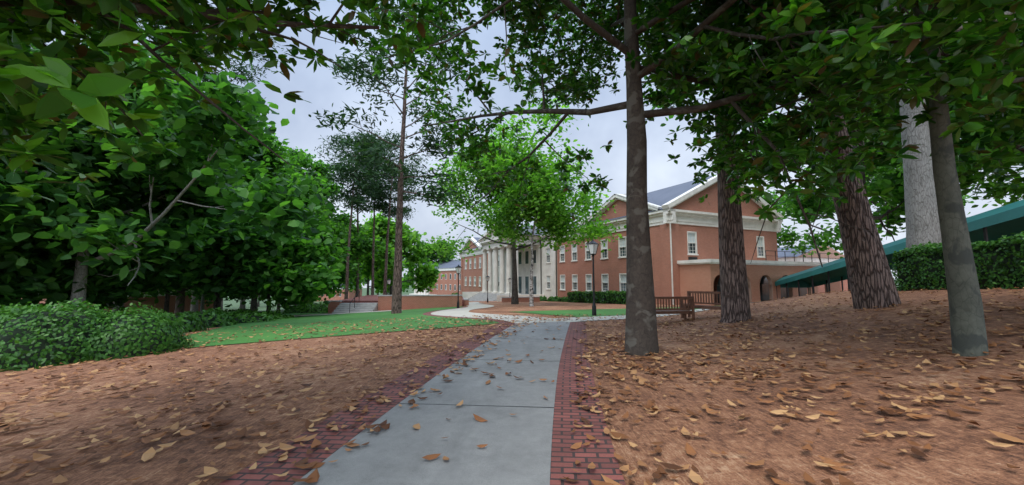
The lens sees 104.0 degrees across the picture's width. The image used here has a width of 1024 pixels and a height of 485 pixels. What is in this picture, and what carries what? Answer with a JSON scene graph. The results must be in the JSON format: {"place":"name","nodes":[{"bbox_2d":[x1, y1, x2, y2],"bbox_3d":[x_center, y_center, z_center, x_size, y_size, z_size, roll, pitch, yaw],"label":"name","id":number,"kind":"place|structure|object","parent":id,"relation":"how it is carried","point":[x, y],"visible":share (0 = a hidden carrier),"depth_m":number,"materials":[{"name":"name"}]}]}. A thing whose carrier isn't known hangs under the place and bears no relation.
{"place":"outdoors","nodes":[
{"label":"outdoors","id":0,"kind":"place"},
{"bbox_2d":[273,311,327,314],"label":"lawn","id":1,"kind":"structure","parent":0,"point":[299,314],"depth_m":38.27,"materials":[{"name":"green plant"}]},
{"bbox_2d":[183,306,498,347],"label":"lawn","id":2,"kind":"structure","parent":0,"point":[298,321],"depth_m":16.01,"materials":[{"name":"green plant"}]},
{"bbox_2d":[218,321,625,484],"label":"path","id":3,"kind":"structure","parent":0,"point":[532,442],"depth_m":4.14,"materials":[{"name":"concrete"}]},
{"bbox_2d":[398,326,564,407],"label":"path joints","id":4,"kind":"object","parent":3,"relation":"on","point":[486,405],"visible":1,"depth_m":4.96,"materials":[{"name":"black concrete"}]},
{"bbox_2d":[0,284,1023,484],"bbox_3d":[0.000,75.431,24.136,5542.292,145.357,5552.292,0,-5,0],"label":"ground","id":5,"kind":"structure","parent":0,"point":[962,452],"depth_m":4.85,"materials":[{"name":"brown soil"}]},
{"bbox_2d":[4,44,111,313],"bbox_3d":[-30.661,-4.068,27.282,15.739,20.443,23.039,-2,-6,22],"label":"tree","id":6,"kind":"object","parent":5,"relation":"on","point":[35,49],"depth_m":25.91,"materials":[{"name":"green plant"}]},
{"bbox_2d":[16,256,145,313],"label":"tree","id":7,"kind":"object","parent":5,"relation":"on","point":[119,302],"visible":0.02,"depth_m":28.10,"materials":[{"name":"green plant"}]},
{"bbox_2d":[0,166,177,316],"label":"tree","id":8,"kind":"object","parent":5,"relation":"on","point":[25,259],"visible":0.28,"depth_m":19.02,"materials":[{"name":"green plant"}]},
{"bbox_2d":[0,297,194,371],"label":"bushes","id":9,"kind":"object","parent":5,"relation":"on","point":[31,336],"visible":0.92,"depth_m":9.65,"materials":[{"name":"green plant"}]},
{"bbox_2d":[0,289,213,314],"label":"building","id":10,"kind":"structure","parent":5,"relation":"on","point":[160,303],"depth_m":63.51,"materials":[{"name":"brick"}]},
{"bbox_2d":[111,289,174,316],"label":"tree","id":11,"kind":"object","parent":5,"relation":"on","point":[119,307],"depth_m":37.32,"materials":[{"name":"green plant"}]},
{"bbox_2d":[128,288,164,297],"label":"tree","id":12,"kind":"object","parent":5,"relation":"on","point":[147,293],"depth_m":49.63,"materials":[{"name":"green plant"}]},
{"bbox_2d":[0,13,333,315],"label":"tree","id":13,"kind":"object","parent":5,"relation":"on","point":[190,180],"visible":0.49,"depth_m":17.41,"materials":[{"name":"green plant"}]},
{"bbox_2d":[155,284,188,303],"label":"tree","id":14,"kind":"object","parent":5,"relation":"on","point":[156,299],"depth_m":62.08,"materials":[{"name":"green plant"}]},
{"bbox_2d":[94,180,282,312],"bbox_3d":[-23.471,0.023,29.159,13.574,12.059,11.815,-4,-7,38],"label":"tree","id":15,"kind":"object","parent":5,"relation":"on","point":[183,269],"visible":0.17,"depth_m":26.30,"materials":[{"name":"green plant"}]},
{"bbox_2d":[136,15,283,314],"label":"tree","id":16,"kind":"object","parent":5,"relation":"on","point":[181,299],"visible":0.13,"depth_m":44.96,"materials":[{"name":"green plant"}]},
{"bbox_2d":[0,0,428,207],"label":"tree","id":17,"kind":"object","parent":5,"relation":"on","point":[26,78],"visible":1,"depth_m":3.86,"materials":[{"name":"green plant"}]},
{"bbox_2d":[190,285,248,311],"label":"tree","id":18,"kind":"object","parent":5,"relation":"on","point":[194,308],"depth_m":55.15,"materials":[{"name":"plant"}]},
{"bbox_2d":[185,278,260,312],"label":"tree","id":19,"kind":"object","parent":5,"relation":"on","point":[202,298],"visible":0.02,"depth_m":48.49,"materials":[{"name":"green plant"}]},
{"bbox_2d":[239,297,245,309],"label":"tree","id":20,"kind":"object","parent":5,"relation":"on","point":[242,306],"depth_m":70.97,"materials":[{"name":"green plant"}]},
{"bbox_2d":[198,191,357,312],"bbox_3d":[-18.103,0.720,31.945,11.792,11.020,12.606,0,-5,0],"label":"tree","id":21,"kind":"object","parent":5,"relation":"on","point":[309,267],"visible":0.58,"depth_m":28.95,"materials":[{"name":"green plant"}]},
{"bbox_2d":[213,101,342,311],"bbox_3d":[-24.905,-3.141,36.005,16.160,20.347,18.150,3,-6,-31],"label":"tree","id":22,"kind":"object","parent":5,"relation":"on","point":[268,158],"visible":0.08,"depth_m":34.77,"materials":[{"name":"green plant"}]},
{"bbox_2d":[250,126,354,310],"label":"tree","id":23,"kind":"object","parent":5,"relation":"on","point":[254,304],"visible":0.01,"depth_m":47.12,"materials":[{"name":"green plant"}]},
{"bbox_2d":[160,292,459,332],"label":"bushes","id":24,"kind":"object","parent":5,"relation":"on","point":[193,321],"visible":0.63,"depth_m":21.22,"materials":[{"name":"green plant"}]},
{"bbox_2d":[283,144,363,305],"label":"tree","id":25,"kind":"object","parent":5,"relation":"on","point":[305,160],"visible":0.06,"depth_m":63.29,"materials":[{"name":"green plant"}]},
{"bbox_2d":[317,284,362,300],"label":"building","id":26,"kind":"structure","parent":5,"relation":"on","point":[350,295],"depth_m":234.78,"materials":[{"name":"brick"}]},
{"bbox_2d":[307,203,385,303],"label":"tree","id":27,"kind":"object","parent":5,"relation":"on","point":[358,251],"visible":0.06,"depth_m":54.02,"materials":[{"name":"green plant"}]},
{"bbox_2d":[309,131,389,296],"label":"pine","id":28,"kind":"object","parent":5,"relation":"on","point":[365,209],"visible":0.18,"depth_m":55.95,"materials":[{"name":"green plant"}]},
{"bbox_2d":[316,128,389,298],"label":"pine","id":29,"kind":"object","parent":5,"relation":"on","point":[358,200],"visible":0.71,"depth_m":45.13,"materials":[{"name":"green plant"}]},
{"bbox_2d":[349,291,359,312],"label":"rail steps","id":30,"kind":"structure","parent":5,"relation":"on","point":[354,300],"depth_m":34.55,"materials":[{"name":"black metal"}]},
{"bbox_2d":[338,144,398,294],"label":"pine","id":31,"kind":"object","parent":5,"relation":"on","point":[373,248],"visible":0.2,"depth_m":52.01,"materials":[{"name":"green plant"}]},
{"bbox_2d":[345,212,403,294],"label":"tree","id":32,"kind":"object","parent":5,"relation":"on","point":[351,288],"visible":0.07,"depth_m":95.03,"materials":[{"name":"green plant"}]},
{"bbox_2d":[355,129,428,294],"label":"pine","id":33,"kind":"object","parent":5,"relation":"on","point":[394,181],"visible":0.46,"depth_m":50.36,"materials":[{"name":"green plant"}]},
{"bbox_2d":[304,0,485,313],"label":"pine","id":34,"kind":"object","parent":5,"relation":"on","point":[428,196],"visible":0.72,"depth_m":27.16,"materials":[{"name":"green plant"}]},
{"bbox_2d":[370,156,426,221],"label":"pine","id":35,"kind":"object","parent":5,"relation":"on","point":[414,169],"visible":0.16,"depth_m":60.52,"materials":[{"name":"green plant"}]},
{"bbox_2d":[354,211,444,294],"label":"tree","id":36,"kind":"object","parent":5,"relation":"on","point":[425,277],"visible":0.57,"depth_m":79.99,"materials":[{"name":"green plant"}]},
{"bbox_2d":[402,245,421,288],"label":"tree","id":37,"kind":"object","parent":5,"relation":"on","point":[409,272],"visible":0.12,"depth_m":175.50,"materials":[{"name":"green plant"}]},
{"bbox_2d":[328,295,539,313],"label":"plaza walls","id":38,"kind":"structure","parent":5,"relation":"on","point":[368,303],"depth_m":36.15,"materials":[{"name":"brick"}]},
{"bbox_2d":[409,260,460,294],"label":"building","id":39,"kind":"structure","parent":5,"relation":"on","point":[447,284],"depth_m":141.97,"materials":[{"name":"brick"}]},
{"bbox_2d":[417,237,457,265],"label":"tree","id":40,"kind":"object","parent":5,"relation":"on","point":[447,258],"visible":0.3,"depth_m":156.59,"materials":[{"name":"green plant"}]},
{"bbox_2d":[455,265,461,307],"bbox_3d":[-4.400,3.616,32.806,0.382,3.610,0.382,-5,-7,45],"label":"lamp","id":41,"kind":"object","parent":5,"relation":"on","point":[458,269],"visible":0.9,"depth_m":32.78,"materials":[{"name":"black metal"}]},
{"bbox_2d":[486,276,489,301],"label":"lamp","id":42,"kind":"object","parent":5,"relation":"on","point":[487,278],"visible":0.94,"depth_m":52.65,"materials":[{"name":"black metal"}]},
{"bbox_2d":[0,287,1023,484],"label":"fallen leaves","id":43,"kind":"object","parent":5,"relation":"on","point":[313,476],"visible":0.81,"depth_m":5.20,"materials":[{"name":"brown plant"}]},
{"bbox_2d":[411,98,625,303],"bbox_3d":[-2.178,-2.831,40.702,25.937,18.732,18.552,-3,-6,28],"label":"tree","id":44,"kind":"object","parent":5,"relation":"on","point":[512,158],"visible":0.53,"depth_m":39.04,"materials":[{"name":"green plant"}]},
{"bbox_2d":[285,300,769,323],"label":"sidewalks","id":45,"kind":"structure","parent":5,"relation":"on","point":[458,312],"depth_m":19.18,"materials":[{"name":"concrete"}]},
{"bbox_2d":[475,173,590,306],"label":"tree","id":46,"kind":"object","parent":5,"relation":"on","point":[551,210],"visible":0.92,"depth_m":33.54,"materials":[{"name":"green plant"}]},
{"bbox_2d":[539,296,567,301],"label":"hedge","id":47,"kind":"object","parent":5,"relation":"on","point":[555,299],"depth_m":53.05,"materials":[{"name":"green plant"}]},
{"bbox_2d":[567,290,625,303],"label":"hedge","id":48,"kind":"object","parent":5,"relation":"on","point":[610,297],"depth_m":42.52,"materials":[{"name":"green plant"}]},
{"bbox_2d":[515,305,711,316],"bbox_3d":[11.363,4.275,26.440,23.690,0.829,8.067,4,-6,-34],"label":"lawn strip","id":49,"kind":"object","parent":5,"relation":"on","point":[588,312],"visible":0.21,"depth_m":21.96,"materials":[{"name":"green plant"}]},
{"bbox_2d":[588,240,597,315],"bbox_3d":[3.900,1.683,19.126,0.382,3.710,0.382,-5,-7,45],"label":"lamp","id":50,"kind":"object","parent":49,"relation":"on","point":[593,246],"visible":0.92,"depth_m":19.10,"materials":[{"name":"black metal"}]},
{"bbox_2d":[459,174,840,305],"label":"building","id":51,"kind":"structure","parent":5,"relation":"on","point":[683,226],"depth_m":43.79,"materials":[{"name":"brick"}]},
{"bbox_2d":[625,296,694,319],"bbox_3d":[5.299,2.429,14.342,2.320,0.990,0.630,1,-5,-8],"label":"bench","id":52,"kind":"object","parent":5,"relation":"on","point":[684,310],"visible":0.55,"depth_m":14.16,"materials":[{"name":"brown wood"}]},
{"bbox_2d":[343,0,1023,355],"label":"tree","id":53,"kind":"object","parent":5,"relation":"on","point":[887,35],"visible":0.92,"depth_m":7.47,"materials":[{"name":"green plant"}]},
{"bbox_2d":[681,291,720,317],"bbox_3d":[7.096,2.273,14.449,0.630,0.990,1.820,4,-7,-40],"label":"bench","id":54,"kind":"object","parent":5,"relation":"on","point":[703,302],"visible":0.48,"depth_m":14.72,"materials":[{"name":"brown wood"}]},
{"bbox_2d":[713,88,750,322],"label":"pine","id":55,"kind":"object","parent":5,"relation":"on","point":[735,300],"visible":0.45,"depth_m":12.29,"materials":[{"name":"brown plant"}]},
{"bbox_2d":[777,245,847,293],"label":"building","id":56,"kind":"structure","parent":5,"relation":"on","point":[824,258],"depth_m":64.33,"materials":[{"name":"brick"}]},
{"bbox_2d":[608,0,1023,356],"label":"tree","id":57,"kind":"object","parent":5,"relation":"on","point":[968,327],"visible":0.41,"depth_m":7.83,"materials":[{"name":"green plant"}]},
{"bbox_2d":[616,4,1018,252],"bbox_3d":[16.380,-12.063,18.549,23.209,28.684,16.574,0,-5,0],"label":"tree","id":58,"kind":"object","parent":5,"relation":"on","point":[922,218],"visible":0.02,"depth_m":16.25,"materials":[{"name":"grey plant"}]},
{"bbox_2d":[810,93,901,308],"bbox_3d":[6.561,-11.659,12.188,10.369,27.642,10.351,0,-5,0],"label":"pine","id":59,"kind":"object","parent":5,"relation":"on","point":[871,280],"visible":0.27,"depth_m":10.71,"materials":[{"name":"brown plant"}]},
{"bbox_2d":[714,4,1020,240],"bbox_3d":[23.034,-7.322,27.035,15.754,23.436,18.101,-2,-6,18],"label":"tree","id":60,"kind":"object","parent":5,"relation":"on","point":[810,205],"visible":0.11,"depth_m":29.49,"materials":[{"name":"green plant"}]},
{"bbox_2d":[761,160,974,256],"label":"tree","id":61,"kind":"object","parent":5,"relation":"on","point":[792,236],"visible":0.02,"depth_m":55.66,"materials":[{"name":"green plant"}]},
{"bbox_2d":[772,99,1023,258],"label":"tree","id":62,"kind":"object","parent":5,"relation":"on","point":[998,190],"visible":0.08,"depth_m":36.25,"materials":[{"name":"green plant"}]},
{"bbox_2d":[775,199,1023,297],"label":"awning","id":63,"kind":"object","parent":5,"relation":"on","point":[995,224],"visible":0.48,"depth_m":20.28,"materials":[{"name":"teal fabric"}]},
{"bbox_2d":[875,0,1023,196],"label":"tree","id":64,"kind":"object","parent":5,"relation":"on","point":[971,178],"visible":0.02,"depth_m":23.77,"materials":[{"name":"green plant"}]},
{"bbox_2d":[890,231,1023,290],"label":"hedge","id":65,"kind":"object","parent":5,"relation":"on","point":[999,263],"visible":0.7,"depth_m":11.88,"materials":[{"name":"green plant"}]},
{"bbox_2d":[922,5,1023,156],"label":"tree","id":66,"kind":"object","parent":5,"relation":"on","point":[983,136],"visible":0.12,"depth_m":18.54,"materials":[{"name":"green plant"}]},
{"bbox_2d":[46,0,1023,287],"label":"sky","id":67,"kind":"structure","parent":0,"point":[319,87],"materials":[{"name":"white"}]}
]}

